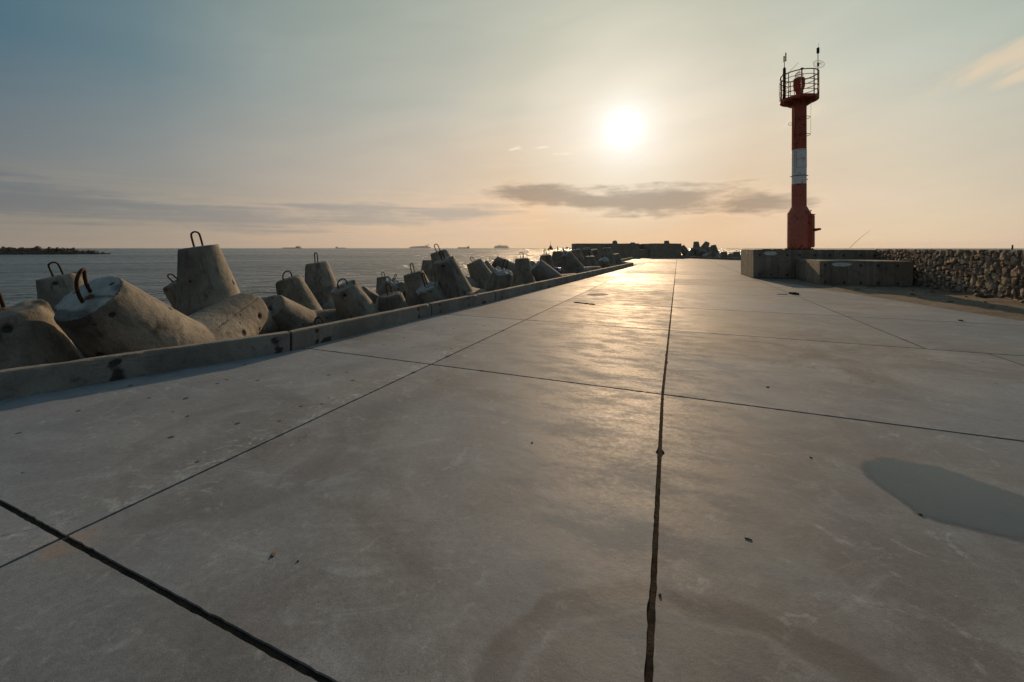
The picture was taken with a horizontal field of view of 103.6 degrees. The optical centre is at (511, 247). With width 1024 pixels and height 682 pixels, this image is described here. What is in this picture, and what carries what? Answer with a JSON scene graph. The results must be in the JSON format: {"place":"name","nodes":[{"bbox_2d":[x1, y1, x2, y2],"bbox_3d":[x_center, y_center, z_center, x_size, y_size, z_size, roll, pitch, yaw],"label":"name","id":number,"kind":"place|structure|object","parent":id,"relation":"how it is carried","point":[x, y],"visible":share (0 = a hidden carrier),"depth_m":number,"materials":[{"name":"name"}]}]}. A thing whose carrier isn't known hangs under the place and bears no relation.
{"place":"outdoors","nodes":[
{"label":"outdoors","id":0,"kind":"place"},
{"bbox_2d":[0,258,1023,681],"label":"pavement","id":1,"kind":"structure","parent":0,"point":[432,520],"depth_m":2.56,"materials":[{"name":"concrete"}]},
{"bbox_2d":[0,331,289,399],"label":"kerb block","id":2,"kind":"structure","parent":1,"relation":"on","point":[27,380],"depth_m":4.97,"materials":[{"name":"concrete"}]},
{"bbox_2d":[288,303,430,350],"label":"kerb block","id":3,"kind":"structure","parent":1,"relation":"on","point":[302,338],"depth_m":7.38,"materials":[{"name":"concrete"}]},
{"bbox_2d":[427,291,494,315],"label":"kerb block","id":4,"kind":"structure","parent":1,"relation":"on","point":[446,305],"depth_m":10.55,"materials":[{"name":"concrete"}]},
{"bbox_2d":[0,261,1021,681],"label":"joint filler","id":5,"kind":"object","parent":1,"relation":"on","point":[306,671],"visible":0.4,"depth_m":1.94,"materials":[{"name":"black rubber"}]},
{"bbox_2d":[494,283,536,300],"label":"kerb block","id":6,"kind":"structure","parent":1,"relation":"on","point":[500,294],"depth_m":13.42,"materials":[{"name":"concrete"}]},
{"bbox_2d":[533,277,563,289],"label":"kerb block","id":7,"kind":"structure","parent":1,"relation":"on","point":[543,284],"depth_m":16.49,"materials":[{"name":"concrete"}]},
{"bbox_2d":[563,273,583,282],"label":"kerb block","id":8,"kind":"structure","parent":1,"relation":"on","point":[572,277],"depth_m":19.55,"materials":[{"name":"concrete"}]},
{"bbox_2d":[582,270,598,277],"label":"kerb block","id":9,"kind":"structure","parent":1,"relation":"on","point":[591,273],"depth_m":22.55,"materials":[{"name":"concrete"}]},
{"bbox_2d":[587,293,608,295],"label":"puddle","id":10,"kind":"object","parent":1,"relation":"on","point":[598,294],"visible":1,"depth_m":13.85,"materials":[{"name":"liquid"}]},
{"bbox_2d":[597,267,609,273],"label":"kerb block","id":11,"kind":"structure","parent":1,"relation":"on","point":[604,270],"depth_m":25.74,"materials":[{"name":"concrete"}]},
{"bbox_2d":[572,243,638,257],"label":"parapet wall","id":12,"kind":"structure","parent":1,"relation":"on","point":[626,250],"depth_m":66.00,"materials":[{"name":"concrete"}]},
{"bbox_2d":[610,265,619,271],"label":"kerb block","id":13,"kind":"structure","parent":1,"relation":"on","point":[614,268],"depth_m":28.68,"materials":[{"name":"concrete"}]},
{"bbox_2d":[639,249,648,257],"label":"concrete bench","id":14,"kind":"object","parent":1,"relation":"on","point":[643,253],"visible":0.65,"depth_m":66.30,"materials":[{"name":"grey concrete"}]},
{"bbox_2d":[643,243,680,257],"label":"parapet wall","id":15,"kind":"structure","parent":1,"relation":"on","point":[664,250],"depth_m":65.80,"materials":[{"name":"concrete"}]},
{"bbox_2d":[677,256,694,258],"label":"kerb block","id":16,"kind":"structure","parent":1,"relation":"on","point":[685,257],"depth_m":63.14,"materials":[{"name":"concrete"}]},
{"bbox_2d":[695,257,715,258],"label":"kerb block","id":17,"kind":"structure","parent":1,"relation":"on","point":[705,257],"depth_m":59.01,"materials":[{"name":"concrete"}]},
{"bbox_2d":[716,257,740,259],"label":"kerb block","id":18,"kind":"structure","parent":1,"relation":"on","point":[722,258],"depth_m":55.05,"materials":[{"name":"concrete"}]},
{"bbox_2d":[741,250,875,278],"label":"beacon plinth","id":19,"kind":"structure","parent":1,"relation":"on","point":[772,264],"depth_m":20.89,"materials":[{"name":"concrete"}]},
{"bbox_2d":[779,43,824,249],"bbox_3d":[15.794,-5.486,22.154,1.799,11.148,1.813,0,0,-18],"label":"light beacon","id":20,"kind":"object","parent":19,"relation":"on","point":[801,229],"visible":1,"depth_m":21.85,"materials":[{"name":"red paint"}]},
{"bbox_2d":[796,259,912,285],"bbox_3d":[15.497,1.073,18.654,3.251,1.055,4.468,0,0,22],"label":"concrete step","id":21,"kind":"object","parent":1,"relation":"on","point":[873,272],"visible":0.95,"depth_m":16.90,"materials":[{"name":"grey concrete"}]},
{"bbox_2d":[772,279,1023,320],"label":"dirt strip","id":22,"kind":"object","parent":1,"relation":"on","point":[1002,308],"visible":0.67,"depth_m":12.37,"materials":[{"name":"brown soil"}]},
{"bbox_2d":[974,293,984,297],"bbox_3d":[14.843,1.518,12.777,0.273,0.162,0.204,14,-1,28],"label":"loose stone","id":23,"kind":"object","parent":22,"relation":"on","point":[978,295],"visible":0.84,"depth_m":12.73,"materials":[{"name":"grey stone"}]},
{"bbox_2d":[983,294,993,297],"bbox_3d":[14.933,1.515,12.613,0.248,0.132,0.222,8,7,32],"label":"loose stone","id":24,"kind":"object","parent":22,"relation":"on","point":[987,296],"visible":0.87,"depth_m":12.57,"materials":[{"name":"grey stone"}]},
{"bbox_2d":[864,458,1023,538],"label":"puddle","id":25,"kind":"object","parent":1,"relation":"on","point":[932,492],"visible":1,"depth_m":2.59,"materials":[{"name":"liquid"}]},
{"bbox_2d":[875,249,1023,299],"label":"stone wall","id":26,"kind":"structure","parent":1,"relation":"on","point":[999,273],"depth_m":13.68,"materials":[{"name":"grey stone"}]},
{"bbox_2d":[0,248,1023,307],"bbox_3d":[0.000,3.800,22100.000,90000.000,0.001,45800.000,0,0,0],"label":"sea","id":27,"kind":"structure","parent":0,"point":[258,272],"depth_m":99.04,"materials":[{"name":"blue liquid"}]},
{"bbox_2d":[33,246,41,250],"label":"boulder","id":28,"kind":"object","parent":27,"relation":"on","point":[35,248],"visible":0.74,"depth_m":245.41,"materials":[{"name":"grey stone"}]},
{"bbox_2d":[0,292,81,369],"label":"tetrapod","id":29,"kind":"object","parent":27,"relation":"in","point":[32,333],"visible":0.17,"depth_m":5.19,"materials":[{"name":"concrete"}]},
{"bbox_2d":[362,286,378,303],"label":"tetrapod","id":30,"kind":"object","parent":27,"relation":"in","point":[372,295],"visible":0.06,"depth_m":17.19,"materials":[{"name":"concrete"}]},
{"bbox_2d":[404,263,428,306],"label":"tetrapod","id":31,"kind":"object","parent":27,"relation":"in","point":[413,282],"visible":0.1,"depth_m":15.61,"materials":[{"name":"concrete"}]},
{"bbox_2d":[409,244,430,247],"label":"cargo ship","id":32,"kind":"object","parent":27,"relation":"on","point":[426,246],"visible":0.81,"depth_m":8971.40},
{"bbox_2d":[494,245,508,247],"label":"container ship","id":33,"kind":"object","parent":27,"relation":"on","point":[501,246],"visible":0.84,"depth_m":8978.00},
{"bbox_2d":[0,0,1023,247],"label":"sky","id":34,"kind":"structure","parent":0,"point":[124,123],"materials":[{"name":"blue"}]},
{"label":"rubble slope","id":35,"kind":"structure","parent":0,"visible":0},
{"bbox_2d":[36,262,84,358],"bbox_3d":[-11.198,1.869,10.499,3.067,3.212,3.412,-6,11,20],"label":"tetrapod","id":36,"kind":"object","parent":35,"relation":"on","point":[53,291],"visible":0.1,"depth_m":10.09,"materials":[{"name":"concrete"}]},
{"bbox_2d":[54,268,267,357],"bbox_3d":[-5.299,1.837,6.601,2.975,3.161,2.914,0,0,42],"label":"tetrapod","id":37,"kind":"object","parent":35,"relation":"on","point":[106,315],"visible":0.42,"depth_m":5.56,"materials":[{"name":"concrete"}]},
{"bbox_2d":[163,273,268,309],"bbox_3d":[-9.438,2.281,12.912,2.990,3.064,3.143,0,0,8],"label":"tetrapod","id":38,"kind":"object","parent":35,"relation":"on","point":[169,290],"visible":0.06,"depth_m":11.75,"materials":[{"name":"concrete"}]},
{"bbox_2d":[176,231,277,334],"bbox_3d":[-7.161,1.167,9.612,3.069,3.210,3.452,-1,9,43],"label":"tetrapod","id":39,"kind":"object","parent":35,"relation":"on","point":[205,278],"visible":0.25,"depth_m":9.37,"materials":[{"name":"concrete"}]},
{"bbox_2d":[276,271,322,309],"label":"tetrapod","id":40,"kind":"object","parent":35,"relation":"on","point":[295,288],"visible":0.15,"depth_m":13.38,"materials":[{"name":"concrete"}]},
{"bbox_2d":[263,295,338,331],"bbox_3d":[-6.285,2.304,12.392,3.047,3.436,2.844,-24,-36,-10],"label":"tetrapod","id":41,"kind":"object","parent":35,"relation":"on","point":[287,314],"visible":0.28,"depth_m":11.51,"materials":[{"name":"concrete"}]},
{"bbox_2d":[305,252,336,309],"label":"tetrapod","id":42,"kind":"object","parent":35,"relation":"on","point":[320,281],"visible":0.21,"depth_m":14.79,"materials":[{"name":"concrete"}]},
{"bbox_2d":[331,278,380,319],"bbox_3d":[-4.647,2.324,12.868,3.067,3.093,3.412,0,28,39],"label":"tetrapod","id":43,"kind":"object","parent":35,"relation":"on","point":[351,299],"visible":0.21,"depth_m":12.44,"materials":[{"name":"concrete"}]},
{"bbox_2d":[376,272,389,290],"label":"tetrapod","id":44,"kind":"object","parent":35,"relation":"on","point":[380,281],"visible":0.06,"depth_m":23.62,"materials":[{"name":"concrete"}]},
{"bbox_2d":[375,274,398,307],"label":"tetrapod","id":45,"kind":"object","parent":35,"relation":"on","point":[381,290],"visible":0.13,"depth_m":21.69,"materials":[{"name":"concrete"}]},
{"bbox_2d":[378,283,407,311],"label":"tetrapod","id":46,"kind":"object","parent":35,"relation":"on","point":[389,301],"visible":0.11,"depth_m":13.40,"materials":[{"name":"concrete"}]},
{"bbox_2d":[392,282,406,302],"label":"tetrapod","id":47,"kind":"object","parent":35,"relation":"on","point":[399,287],"visible":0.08,"depth_m":19.51,"materials":[{"name":"concrete"}]},
{"bbox_2d":[421,260,434,281],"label":"tetrapod","id":48,"kind":"object","parent":35,"relation":"on","point":[426,268],"visible":0.05,"depth_m":20.53,"materials":[{"name":"concrete"}]},
{"bbox_2d":[416,273,446,304],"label":"tetrapod","id":49,"kind":"object","parent":35,"relation":"on","point":[430,292],"visible":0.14,"depth_m":14.77,"materials":[{"name":"concrete"}]},
{"bbox_2d":[430,244,479,288],"bbox_3d":[-2.901,1.292,18.631,3.436,3.209,3.047,-21,7,-23],"label":"tetrapod","id":50,"kind":"object","parent":35,"relation":"on","point":[435,257],"visible":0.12,"depth_m":18.64,"materials":[{"name":"concrete"}]},
{"bbox_2d":[434,250,487,298],"bbox_3d":[-2.058,1.582,15.385,3.412,3.212,3.067,-25,14,-32],"label":"tetrapod","id":51,"kind":"object","parent":35,"relation":"on","point":[452,280],"visible":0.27,"depth_m":15.12,"materials":[{"name":"concrete"}]},
{"bbox_2d":[467,256,491,288],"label":"tetrapod","id":52,"kind":"object","parent":35,"relation":"on","point":[479,271],"visible":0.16,"depth_m":20.00,"materials":[{"name":"concrete"}]},
{"bbox_2d":[484,261,493,271],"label":"tetrapod","id":53,"kind":"object","parent":35,"relation":"on","point":[489,265],"visible":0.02,"depth_m":23.20,"materials":[{"name":"concrete"}]},
{"bbox_2d":[484,259,512,291],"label":"tetrapod","id":54,"kind":"object","parent":35,"relation":"on","point":[499,278],"visible":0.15,"depth_m":17.33,"materials":[{"name":"concrete"}]},
{"bbox_2d":[489,256,535,281],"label":"tetrapod","id":55,"kind":"object","parent":35,"relation":"on","point":[498,261],"visible":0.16,"depth_m":27.08,"materials":[{"name":"concrete"}]},
{"bbox_2d":[512,252,535,286],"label":"tetrapod","id":56,"kind":"object","parent":35,"relation":"on","point":[522,274],"visible":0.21,"depth_m":23.14,"materials":[{"name":"concrete"}]},
{"bbox_2d":[534,252,554,281],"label":"tetrapod","id":57,"kind":"object","parent":35,"relation":"on","point":[546,258],"visible":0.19,"depth_m":28.66,"materials":[{"name":"concrete"}]},
{"bbox_2d":[530,260,575,281],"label":"tetrapod","id":58,"kind":"object","parent":35,"relation":"on","point":[541,270],"visible":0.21,"depth_m":21.11,"materials":[{"name":"concrete"}]},
{"bbox_2d":[553,267,561,272],"bbox_3d":[2.528,1.303,23.243,0.667,0.392,0.748,0,0,0],"label":"plastic bag","id":59,"kind":"object","parent":35,"relation":"on","point":[557,269],"visible":0.52,"depth_m":22.98,"materials":[{"name":"white plastic"}]},
{"bbox_2d":[552,246,565,273],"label":"tetrapod","id":60,"kind":"object","parent":35,"relation":"on","point":[556,258],"visible":0.11,"depth_m":30.52,"materials":[{"name":"concrete"}]},
{"bbox_2d":[571,247,583,264],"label":"tetrapod","id":61,"kind":"object","parent":35,"relation":"on","point":[578,254],"visible":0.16,"depth_m":33.58,"materials":[{"name":"concrete"}]},
{"bbox_2d":[561,250,601,273],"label":"tetrapod","id":62,"kind":"object","parent":35,"relation":"on","point":[571,263],"visible":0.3,"depth_m":26.20,"materials":[{"name":"concrete"}]},
{"bbox_2d":[583,253,596,266],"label":"tetrapod","id":63,"kind":"object","parent":35,"relation":"on","point":[589,260],"visible":0.16,"depth_m":31.65,"materials":[{"name":"concrete"}]},
{"bbox_2d":[582,247,597,263],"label":"tetrapod","id":64,"kind":"object","parent":35,"relation":"on","point":[586,251],"visible":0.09,"depth_m":37.27,"materials":[{"name":"concrete"}]},
{"bbox_2d":[591,249,600,260],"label":"tetrapod","id":65,"kind":"object","parent":35,"relation":"on","point":[595,252],"visible":0.07,"depth_m":38.64,"materials":[{"name":"concrete"}]},
{"bbox_2d":[597,257,610,267],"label":"tetrapod","id":66,"kind":"object","parent":35,"relation":"on","point":[603,262],"visible":0.09,"depth_m":32.73,"materials":[{"name":"concrete"}]},
{"bbox_2d":[601,245,616,266],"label":"tetrapod","id":67,"kind":"object","parent":35,"relation":"on","point":[607,253],"visible":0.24,"depth_m":34.56,"materials":[{"name":"concrete"}]},
{"bbox_2d":[613,253,622,264],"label":"tetrapod","id":68,"kind":"object","parent":35,"relation":"on","point":[617,258],"visible":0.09,"depth_m":36.59,"materials":[{"name":"concrete"}]},
{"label":"rubble slope","id":69,"kind":"structure","parent":0,"visible":0},
{"bbox_2d":[681,245,695,256],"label":"tetrapod","id":70,"kind":"object","parent":69,"relation":"on","point":[684,250],"visible":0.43,"depth_m":68.04,"materials":[{"name":"concrete"}]},
{"bbox_2d":[686,251,693,256],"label":"tetrapod","id":71,"kind":"object","parent":69,"relation":"on","point":[690,253],"visible":0.12,"depth_m":65.15,"materials":[{"name":"concrete"}]},
{"bbox_2d":[693,241,699,247],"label":"tetrapod","id":72,"kind":"object","parent":69,"relation":"on","point":[696,244],"visible":0.2,"depth_m":69.61,"materials":[{"name":"concrete"}]},
{"bbox_2d":[690,241,709,253],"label":"tetrapod","id":73,"kind":"object","parent":69,"relation":"on","point":[705,244],"visible":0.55,"depth_m":68.11,"materials":[{"name":"concrete"}]},
{"bbox_2d":[696,250,703,256],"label":"tetrapod","id":74,"kind":"object","parent":69,"relation":"on","point":[700,253],"visible":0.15,"depth_m":66.80,"materials":[{"name":"concrete"}]},
{"bbox_2d":[706,251,715,256],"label":"tetrapod","id":75,"kind":"object","parent":69,"relation":"on","point":[712,254],"visible":0.22,"depth_m":62.18,"materials":[{"name":"concrete"}]},
{"bbox_2d":[710,245,719,256],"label":"tetrapod","id":76,"kind":"object","parent":69,"relation":"on","point":[714,248],"visible":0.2,"depth_m":65.49,"materials":[{"name":"concrete"}]},
{"bbox_2d":[720,250,728,257],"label":"tetrapod","id":77,"kind":"object","parent":69,"relation":"on","point":[724,254],"visible":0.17,"depth_m":56.63,"materials":[{"name":"concrete"}]},
{"bbox_2d":[732,250,740,257],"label":"tetrapod","id":78,"kind":"object","parent":69,"relation":"on","point":[736,254],"visible":0.18,"depth_m":55.63,"materials":[{"name":"concrete"}]}
]}

